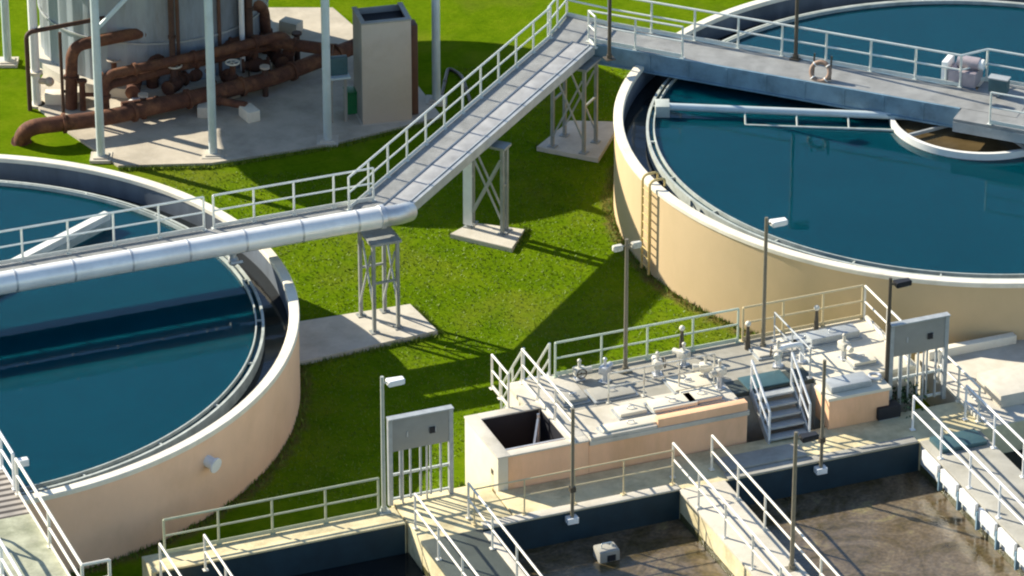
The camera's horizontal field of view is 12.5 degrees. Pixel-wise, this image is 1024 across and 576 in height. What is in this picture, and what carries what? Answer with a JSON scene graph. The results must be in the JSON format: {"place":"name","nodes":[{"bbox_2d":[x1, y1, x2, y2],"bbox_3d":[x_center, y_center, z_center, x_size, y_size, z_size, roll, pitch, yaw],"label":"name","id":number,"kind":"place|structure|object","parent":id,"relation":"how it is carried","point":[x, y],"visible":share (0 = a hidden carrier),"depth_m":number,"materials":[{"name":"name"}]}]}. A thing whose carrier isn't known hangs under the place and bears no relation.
{"place":"outdoors","nodes":[
{"label":"outdoors","id":0,"kind":"place"},
{"bbox_2d":[38,7,441,167],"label":"pavement","id":1,"kind":"structure","parent":0,"point":[291,116],"depth_m":150.01,"materials":[{"name":"concrete"}]},
{"bbox_2d":[27,0,53,108],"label":"standpipe","id":2,"kind":"object","parent":1,"relation":"on","point":[36,72],"visible":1,"depth_m":150.72,"materials":[{"name":"metal"}]},
{"bbox_2d":[45,89,64,104],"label":"concrete block","id":3,"kind":"structure","parent":1,"relation":"on","point":[52,96],"depth_m":151.31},
{"bbox_2d":[24,16,104,112],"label":"pipe loop","id":4,"kind":"object","parent":1,"relation":"on","point":[27,54],"visible":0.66,"depth_m":150.26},
{"bbox_2d":[77,78,93,110],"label":"stub pipe","id":5,"kind":"object","parent":1,"relation":"on","point":[81,82],"visible":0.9,"depth_m":150.74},
{"bbox_2d":[125,81,141,99],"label":"valve","id":6,"kind":"object","parent":1,"relation":"on","point":[133,90],"visible":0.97,"depth_m":150.93,"materials":[{"name":"metal"}]},
{"bbox_2d":[37,0,276,98],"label":"storage tank","id":7,"kind":"object","parent":1,"relation":"on","point":[149,18],"visible":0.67,"depth_m":151.65,"materials":[{"name":"metal"}]},
{"bbox_2d":[64,0,272,109],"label":"rusty pipe","id":8,"kind":"object","parent":1,"relation":"on","point":[74,50],"visible":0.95,"depth_m":150.73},
{"bbox_2d":[167,0,176,92],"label":"rusty pipe","id":9,"kind":"object","parent":1,"relation":"on","point":[172,38],"visible":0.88,"depth_m":150.56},
{"bbox_2d":[161,65,189,94],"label":"valve","id":10,"kind":"object","parent":1,"relation":"on","point":[169,88],"visible":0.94,"depth_m":151.31,"materials":[{"name":"metal"}]},
{"bbox_2d":[109,46,282,108],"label":"rusty pipe","id":11,"kind":"object","parent":1,"relation":"on","point":[124,81],"visible":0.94,"depth_m":151.21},
{"bbox_2d":[102,31,294,109],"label":"rusty pipe","id":12,"kind":"object","parent":1,"relation":"on","point":[191,56],"visible":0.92,"depth_m":150.96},
{"bbox_2d":[0,0,446,163],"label":"support posts","id":13,"kind":"object","parent":1,"relation":"on","point":[102,156],"visible":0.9,"depth_m":147.65,"materials":[{"name":"metal"}]},
{"bbox_2d":[220,59,239,98],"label":"valve","id":14,"kind":"object","parent":1,"relation":"on","point":[230,74],"visible":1,"depth_m":151.59,"materials":[{"name":"metal"}]},
{"bbox_2d":[146,34,333,88],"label":"rusty pipe","id":15,"kind":"object","parent":1,"relation":"on","point":[294,44],"visible":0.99,"depth_m":152.46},
{"bbox_2d":[244,0,253,60],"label":"rusty pipe","id":16,"kind":"object","parent":1,"relation":"on","point":[248,8],"visible":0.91,"depth_m":152.24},
{"bbox_2d":[239,103,259,122],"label":"concrete block","id":17,"kind":"structure","parent":1,"relation":"on","point":[249,112],"depth_m":150.20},
{"bbox_2d":[241,46,269,75],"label":"valve","id":18,"kind":"object","parent":1,"relation":"on","point":[253,63],"visible":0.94,"depth_m":152.70,"materials":[{"name":"metal"}]},
{"bbox_2d":[267,49,288,68],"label":"valve","id":19,"kind":"object","parent":1,"relation":"on","point":[277,59],"visible":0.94,"depth_m":153.08,"materials":[{"name":"metal"}]},
{"bbox_2d":[279,16,302,33],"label":"concrete block","id":20,"kind":"structure","parent":1,"relation":"on","point":[288,24],"depth_m":156.44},
{"bbox_2d":[330,55,350,122],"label":"electrical cabinet","id":21,"kind":"object","parent":1,"relation":"on","point":[339,66],"visible":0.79,"depth_m":149.32,"materials":[{"name":"metal"}]},
{"bbox_2d":[343,86,356,114],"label":"waste bin","id":22,"kind":"object","parent":1,"relation":"on","point":[351,99],"visible":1,"depth_m":150.56,"materials":[{"name":"green plastic"}]},
{"bbox_2d":[352,2,417,125],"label":"equipment cabinet","id":23,"kind":"object","parent":1,"relation":"on","point":[385,54],"visible":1,"depth_m":149.50,"materials":[{"name":"metal"}]},
{"bbox_2d":[295,553,424,575],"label":"water","id":24,"kind":"structure","parent":0,"point":[405,564],"depth_m":124.87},
{"bbox_2d":[0,0,930,575],"bbox_3d":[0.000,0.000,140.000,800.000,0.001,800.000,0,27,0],"label":"ground","id":25,"kind":"structure","parent":0,"point":[474,34],"depth_m":141.27,"materials":[{"name":"green plant"}]},
{"bbox_2d":[0,431,111,575],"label":"catwalk","id":26,"kind":"object","parent":25,"relation":"on","point":[27,548],"visible":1,"depth_m":120.81,"materials":[{"name":"metal"}]},
{"bbox_2d":[0,154,299,572],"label":"clarifier tank","id":27,"kind":"object","parent":25,"relation":"on","point":[217,457],"visible":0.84,"depth_m":127.86,"materials":[{"name":"pink paint"}]},
{"bbox_2d":[9,211,111,263],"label":"skimmer beam","id":28,"kind":"structure","parent":27,"relation":"attached to","point":[89,224],"depth_m":137.69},
{"bbox_2d":[0,186,261,492],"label":"water","id":29,"kind":"structure","parent":27,"relation":"in","point":[97,372],"depth_m":132.08,"materials":[{"name":"liquid"}]},
{"bbox_2d":[19,181,288,413],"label":"water","id":30,"kind":"structure","parent":27,"relation":"in","point":[276,321],"depth_m":134.64,"materials":[{"name":"liquid"}]},
{"bbox_2d":[11,39,352,145],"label":"rusty pipe","id":31,"kind":"object","parent":25,"relation":"on","point":[26,131],"visible":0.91,"depth_m":150.07,"materials":[{"name":"metal"}]},
{"bbox_2d":[121,95,247,107],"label":"rusty pipe","id":32,"kind":"object","parent":31,"relation":"attached to","point":[223,101],"visible":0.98,"depth_m":150.56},
{"bbox_2d":[158,534,232,575],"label":"railing","id":33,"kind":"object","parent":25,"relation":"on","point":[205,568],"visible":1,"depth_m":122.05,"materials":[{"name":"metal"}]},
{"bbox_2d":[142,507,406,575],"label":"basin wall","id":34,"kind":"structure","parent":25,"relation":"on","point":[332,544],"depth_m":124.52,"materials":[{"name":"concrete"}]},
{"bbox_2d":[161,477,379,556],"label":"railing","id":35,"kind":"object","parent":34,"relation":"on","point":[271,531],"visible":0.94,"depth_m":124.55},
{"bbox_2d":[379,376,404,515],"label":"lamp post","id":36,"kind":"object","parent":34,"relation":"on","point":[393,382],"visible":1,"depth_m":124.66,"materials":[{"name":"metal"}]},
{"bbox_2d":[299,304,437,364],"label":"concrete pad","id":37,"kind":"object","parent":25,"relation":"on","point":[335,336],"visible":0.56,"depth_m":137.12,"materials":[{"name":"concrete"}]},
{"bbox_2d":[355,226,403,334],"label":"support trestle","id":38,"kind":"object","parent":37,"relation":"on","point":[387,236],"visible":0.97,"depth_m":136.82,"materials":[{"name":"grey metal"}]},
{"bbox_2d":[0,167,379,294],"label":"walkway","id":39,"kind":"structure","parent":38,"relation":"on","point":[22,261],"depth_m":135.30,"materials":[{"name":"metal"}]},
{"bbox_2d":[0,201,416,294],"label":"pipeline","id":40,"kind":"object","parent":39,"relation":"attached to","point":[232,244],"visible":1,"depth_m":133.97,"materials":[{"name":"metal"}]},
{"bbox_2d":[441,67,471,102],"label":"drain hose","id":41,"kind":"object","parent":25,"relation":"on","point":[459,74],"visible":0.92,"depth_m":152.99,"materials":[{"name":"grey rubber"}]},
{"bbox_2d":[412,482,542,575],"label":"basin walkway","id":42,"kind":"structure","parent":25,"relation":"on","point":[479,552],"depth_m":123.65,"materials":[{"name":"concrete"}]},
{"bbox_2d":[450,223,523,252],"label":"concrete pad","id":43,"kind":"object","parent":25,"relation":"on","point":[486,235],"visible":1,"depth_m":142.77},
{"bbox_2d":[463,140,511,235],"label":"support trestle","id":44,"kind":"object","parent":43,"relation":"on","point":[470,205],"visible":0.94,"depth_m":142.58,"materials":[{"name":"grey metal"}]},
{"bbox_2d":[346,6,594,210],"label":"footbridge","id":45,"kind":"object","parent":44,"relation":"on","point":[425,171],"visible":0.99,"depth_m":142.01,"materials":[{"name":"metal"}]},
{"bbox_2d":[500,342,550,408],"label":"railing","id":46,"kind":"object","parent":25,"relation":"on","point":[548,362],"visible":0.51,"depth_m":130.77,"materials":[{"name":"metal"}]},
{"bbox_2d":[464,400,588,494],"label":"channel box","id":47,"kind":"object","parent":25,"relation":"on","point":[525,441],"visible":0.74,"depth_m":127.54,"materials":[{"name":"concrete"}]},
{"bbox_2d":[489,354,509,407],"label":"railing","id":48,"kind":"object","parent":47,"relation":"on","point":[500,397],"visible":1,"depth_m":129.10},
{"bbox_2d":[536,121,613,162],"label":"concrete pad","id":49,"kind":"object","parent":25,"relation":"on","point":[571,145],"visible":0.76,"depth_m":148.71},
{"bbox_2d":[547,56,600,154],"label":"support trestle","id":50,"kind":"object","parent":49,"relation":"on","point":[588,65],"visible":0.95,"depth_m":147.85,"materials":[{"name":"grey metal"}]},
{"bbox_2d":[391,402,1023,569],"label":"basin wall","id":51,"kind":"structure","parent":25,"relation":"on","point":[864,452],"depth_m":127.56,"materials":[{"name":"concrete"}]},
{"bbox_2d":[386,404,453,505],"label":"panel rack","id":52,"kind":"object","parent":51,"relation":"on","point":[420,428],"visible":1,"depth_m":125.59,"materials":[{"name":"grey metal"}]},
{"bbox_2d":[565,408,578,524],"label":"mast","id":53,"kind":"object","parent":51,"relation":"attached to","point":[572,518],"visible":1,"depth_m":125.20,"materials":[{"name":"grey metal"}]},
{"bbox_2d":[471,450,675,525],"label":"railing","id":54,"kind":"object","parent":51,"relation":"on","point":[473,523],"visible":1,"depth_m":125.73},
{"bbox_2d":[749,352,810,443],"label":"short stair","id":55,"kind":"object","parent":51,"relation":"on","point":[768,405],"visible":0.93,"depth_m":129.58,"materials":[{"name":"grey metal"}]},
{"bbox_2d":[814,359,827,474],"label":"mast","id":56,"kind":"object","parent":51,"relation":"attached to","point":[821,468],"visible":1,"depth_m":127.65,"materials":[{"name":"grey metal"}]},
{"bbox_2d":[815,371,891,429],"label":"valve box","id":57,"kind":"object","parent":51,"relation":"on","point":[856,398],"visible":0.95,"depth_m":129.94,"materials":[{"name":"beige concrete"}]},
{"bbox_2d":[876,399,900,421],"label":"junction box","id":58,"kind":"object","parent":51,"relation":"on","point":[892,410],"visible":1,"depth_m":130.28,"materials":[{"name":"grey metal"}]},
{"bbox_2d":[891,379,934,417],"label":"shrub","id":59,"kind":"object","parent":51,"relation":"on","point":[904,395],"visible":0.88,"depth_m":130.99,"materials":[{"name":"green plant"}]},
{"bbox_2d":[888,312,950,404],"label":"panel rack","id":60,"kind":"object","parent":51,"relation":"on","point":[917,335],"visible":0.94,"depth_m":130.40,"materials":[{"name":"grey metal"}]},
{"bbox_2d":[936,348,980,422],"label":"railing","id":61,"kind":"object","parent":51,"relation":"on","point":[960,401],"visible":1,"depth_m":131.04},
{"bbox_2d":[510,315,915,473],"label":"raised platform","id":62,"kind":"structure","parent":25,"relation":"on","point":[731,419],"depth_m":130.00,"materials":[{"name":"grey concrete"}]},
{"bbox_2d":[519,348,575,441],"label":"railing","id":63,"kind":"object","parent":62,"relation":"on","point":[538,399],"visible":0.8,"depth_m":128.57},
{"bbox_2d":[557,389,590,407],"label":"hatch cover","id":64,"kind":"object","parent":62,"relation":"on","point":[577,397],"visible":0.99,"depth_m":129.18,"materials":[{"name":"metal"}]},
{"bbox_2d":[572,359,591,381],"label":"valve actuator","id":65,"kind":"object","parent":62,"relation":"on","point":[579,371],"visible":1,"depth_m":130.25,"materials":[{"name":"metal"}]},
{"bbox_2d":[598,357,613,384],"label":"valve actuator","id":66,"kind":"object","parent":62,"relation":"on","point":[605,367],"visible":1,"depth_m":130.07,"materials":[{"name":"metal"}]},
{"bbox_2d":[584,381,638,403],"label":"hatch cover","id":67,"kind":"object","parent":62,"relation":"on","point":[597,395],"visible":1,"depth_m":129.53,"materials":[{"name":"metal"}]},
{"bbox_2d":[596,414,656,432],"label":"hatch cover","id":68,"kind":"object","parent":62,"relation":"on","point":[627,424],"visible":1,"depth_m":127.80,"materials":[{"name":"grey metal"}]},
{"bbox_2d":[612,238,641,374],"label":"lamp post","id":69,"kind":"object","parent":62,"relation":"on","point":[619,247],"visible":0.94,"depth_m":129.71,"materials":[{"name":"grey metal"}]},
{"bbox_2d":[611,402,649,420],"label":"hatch cover","id":70,"kind":"object","parent":62,"relation":"on","point":[629,411],"visible":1,"depth_m":128.54,"materials":[{"name":"grey metal"}]},
{"bbox_2d":[552,308,740,377],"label":"railing","id":71,"kind":"object","parent":62,"relation":"on","point":[647,356],"visible":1,"depth_m":131.27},
{"bbox_2d":[651,351,665,376],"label":"valve actuator","id":72,"kind":"object","parent":62,"relation":"on","point":[656,359],"visible":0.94,"depth_m":130.45,"materials":[{"name":"metal"}]},
{"bbox_2d":[606,353,716,403],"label":"railing","id":73,"kind":"object","parent":62,"relation":"on","point":[644,380],"visible":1,"depth_m":129.43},
{"bbox_2d":[643,392,700,414],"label":"hatch cover","id":74,"kind":"object","parent":62,"relation":"on","point":[668,404],"visible":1,"depth_m":128.86,"materials":[{"name":"grey metal"}]},
{"bbox_2d":[672,342,690,367],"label":"valve actuator","id":75,"kind":"object","parent":62,"relation":"on","point":[682,353],"visible":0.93,"depth_m":130.99,"materials":[{"name":"metal"}]},
{"bbox_2d":[661,371,713,394],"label":"hatch cover","id":76,"kind":"object","parent":62,"relation":"on","point":[693,380],"visible":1,"depth_m":130.11,"materials":[{"name":"grey metal"}]},
{"bbox_2d":[676,385,724,405],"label":"hatch cover","id":77,"kind":"object","parent":62,"relation":"on","point":[707,395],"visible":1,"depth_m":129.27,"materials":[{"name":"grey metal"}]},
{"bbox_2d":[692,356,711,378],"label":"valve actuator","id":78,"kind":"object","parent":62,"relation":"on","point":[705,363],"visible":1,"depth_m":130.36,"materials":[{"name":"metal"}]},
{"bbox_2d":[708,359,726,390],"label":"valve actuator","id":79,"kind":"object","parent":62,"relation":"on","point":[719,371],"visible":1,"depth_m":129.65,"materials":[{"name":"metal"}]},
{"bbox_2d":[738,370,789,389],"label":"floor cover","id":80,"kind":"object","parent":62,"relation":"on","point":[773,378],"visible":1,"depth_m":130.33,"materials":[{"name":"metal"}]},
{"bbox_2d":[755,217,787,346],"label":"lamp post","id":81,"kind":"object","parent":62,"relation":"on","point":[777,222],"visible":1,"depth_m":130.82,"materials":[{"name":"grey metal"}]},
{"bbox_2d":[748,339,806,360],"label":"hatch cover","id":82,"kind":"object","parent":62,"relation":"on","point":[758,353],"visible":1,"depth_m":131.75,"materials":[{"name":"metal"}]},
{"bbox_2d":[774,342,805,368],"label":"pipe stand","id":83,"kind":"object","parent":62,"relation":"on","point":[801,360],"visible":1,"depth_m":130.99,"materials":[{"name":"white paint"}]},
{"bbox_2d":[771,312,812,378],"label":"railing","id":84,"kind":"object","parent":62,"relation":"on","point":[791,341],"visible":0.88,"depth_m":131.20,"materials":[{"name":"grey metal"}]},
{"bbox_2d":[739,284,863,342],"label":"railing","id":85,"kind":"object","parent":62,"relation":"on","point":[822,323],"visible":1,"depth_m":132.85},
{"bbox_2d":[805,323,862,348],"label":"hatch cover","id":86,"kind":"object","parent":62,"relation":"on","point":[824,337],"visible":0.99,"depth_m":132.34,"materials":[{"name":"grey metal"}]},
{"bbox_2d":[837,333,853,361],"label":"valve actuator","id":87,"kind":"object","parent":62,"relation":"on","point":[843,345],"visible":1,"depth_m":131.23,"materials":[{"name":"metal"}]},
{"bbox_2d":[843,350,879,369],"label":"hatch cover","id":88,"kind":"object","parent":62,"relation":"on","point":[859,360],"visible":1,"depth_m":131.16,"materials":[{"name":"grey metal"}]},
{"bbox_2d":[862,285,912,364],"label":"railing","id":89,"kind":"object","parent":62,"relation":"on","point":[905,357],"visible":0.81,"depth_m":132.76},
{"bbox_2d":[884,277,911,382],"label":"lamp post","id":90,"kind":"object","parent":62,"relation":"on","point":[901,283],"visible":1,"depth_m":129.48,"materials":[{"name":"grey metal"}]},
{"bbox_2d":[669,434,839,575],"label":"basin walkway","id":91,"kind":"structure","parent":25,"relation":"on","point":[728,529],"depth_m":124.92,"materials":[{"name":"concrete"}]},
{"bbox_2d":[785,431,818,571],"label":"lamp post","id":92,"kind":"object","parent":91,"relation":"on","point":[806,437],"visible":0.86,"depth_m":121.93,"materials":[{"name":"grey metal"}]},
{"bbox_2d":[613,0,1023,361],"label":"clarifier tank","id":93,"kind":"object","parent":25,"relation":"on","point":[697,253],"visible":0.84,"depth_m":137.32,"materials":[{"name":"beige paint"}]},
{"bbox_2d":[624,13,803,194],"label":"water","id":94,"kind":"structure","parent":93,"relation":"in","point":[635,124],"depth_m":145.38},
{"bbox_2d":[547,0,1023,143],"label":"tank bridge","id":95,"kind":"structure","parent":93,"relation":"on","point":[981,110],"depth_m":145.56,"materials":[{"name":"metal"}]},
{"bbox_2d":[603,0,615,60],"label":"lamp post","id":96,"kind":"object","parent":95,"relation":"on","point":[608,57],"visible":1,"depth_m":146.04,"materials":[{"name":"grey metal"}]},
{"bbox_2d":[789,0,800,61],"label":"lamp post","id":97,"kind":"object","parent":95,"relation":"on","point":[795,56],"visible":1,"depth_m":146.06,"materials":[{"name":"grey metal"}]},
{"bbox_2d":[809,53,832,81],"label":"life ring","id":98,"kind":"object","parent":95,"relation":"on","point":[826,64],"visible":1,"depth_m":144.89,"materials":[{"name":"white paint"}]},
{"bbox_2d":[889,81,1023,160],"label":"feed well","id":99,"kind":"object","parent":95,"relation":"attached to","point":[908,138],"visible":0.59,"depth_m":142.31,"materials":[{"name":"grey metal"}]},
{"bbox_2d":[655,99,904,131],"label":"skimmer arm","id":100,"kind":"object","parent":99,"relation":"attached to","point":[663,107],"visible":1,"depth_m":144.52},
{"bbox_2d":[895,86,1021,151],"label":"water","id":101,"kind":"structure","parent":99,"relation":"in","point":[948,138],"depth_m":143.28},
{"bbox_2d":[941,54,985,88],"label":"drive unit","id":102,"kind":"object","parent":95,"relation":"on","point":[972,76],"visible":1,"depth_m":144.49,"materials":[{"name":"white paint"}]},
{"bbox_2d":[988,73,1010,96],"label":"control box","id":103,"kind":"object","parent":95,"relation":"on","point":[999,83],"visible":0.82,"depth_m":143.69,"materials":[{"name":"teal paint"}]},
{"bbox_2d":[649,4,1023,277],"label":"water","id":104,"kind":"structure","parent":93,"relation":"in","point":[887,198],"depth_m":141.74,"materials":[{"name":"liquid"}]},
{"bbox_2d":[909,385,1023,575],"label":"basin walkway","id":105,"kind":"structure","parent":25,"relation":"on","point":[974,477],"depth_m":127.37,"materials":[{"name":"grey concrete"}]},
{"bbox_2d":[915,340,1023,426],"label":"concrete slab","id":106,"kind":"structure","parent":25,"relation":"on","point":[972,364],"depth_m":133.05,"materials":[{"name":"concrete"}]},
{"bbox_2d":[925,332,1016,360],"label":"kerb beam","id":107,"kind":"structure","parent":106,"relation":"on","point":[980,344],"depth_m":133.94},
{"bbox_2d":[977,364,1023,407],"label":"step block","id":108,"kind":"structure","parent":106,"relation":"on","point":[1002,387],"depth_m":131.48,"materials":[{"name":"concrete"}]},
{"bbox_2d":[509,519,727,575],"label":"water","id":109,"kind":"structure","parent":0,"point":[672,548],"depth_m":125.48,"materials":[{"name":"liquid"}]},
{"bbox_2d":[593,541,619,562],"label":"sampler float","id":110,"kind":"object","parent":109,"relation":"on","point":[605,552],"visible":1,"depth_m":125.19,"materials":[{"name":"white plastic"}]},
{"bbox_2d":[747,471,1020,575],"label":"water","id":111,"kind":"structure","parent":0,"point":[915,523],"depth_m":126.62,"materials":[{"name":"liquid"}]},
{"bbox_2d":[1003,450,1022,471],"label":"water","id":112,"kind":"structure","parent":0,"point":[1014,458],"depth_m":130.28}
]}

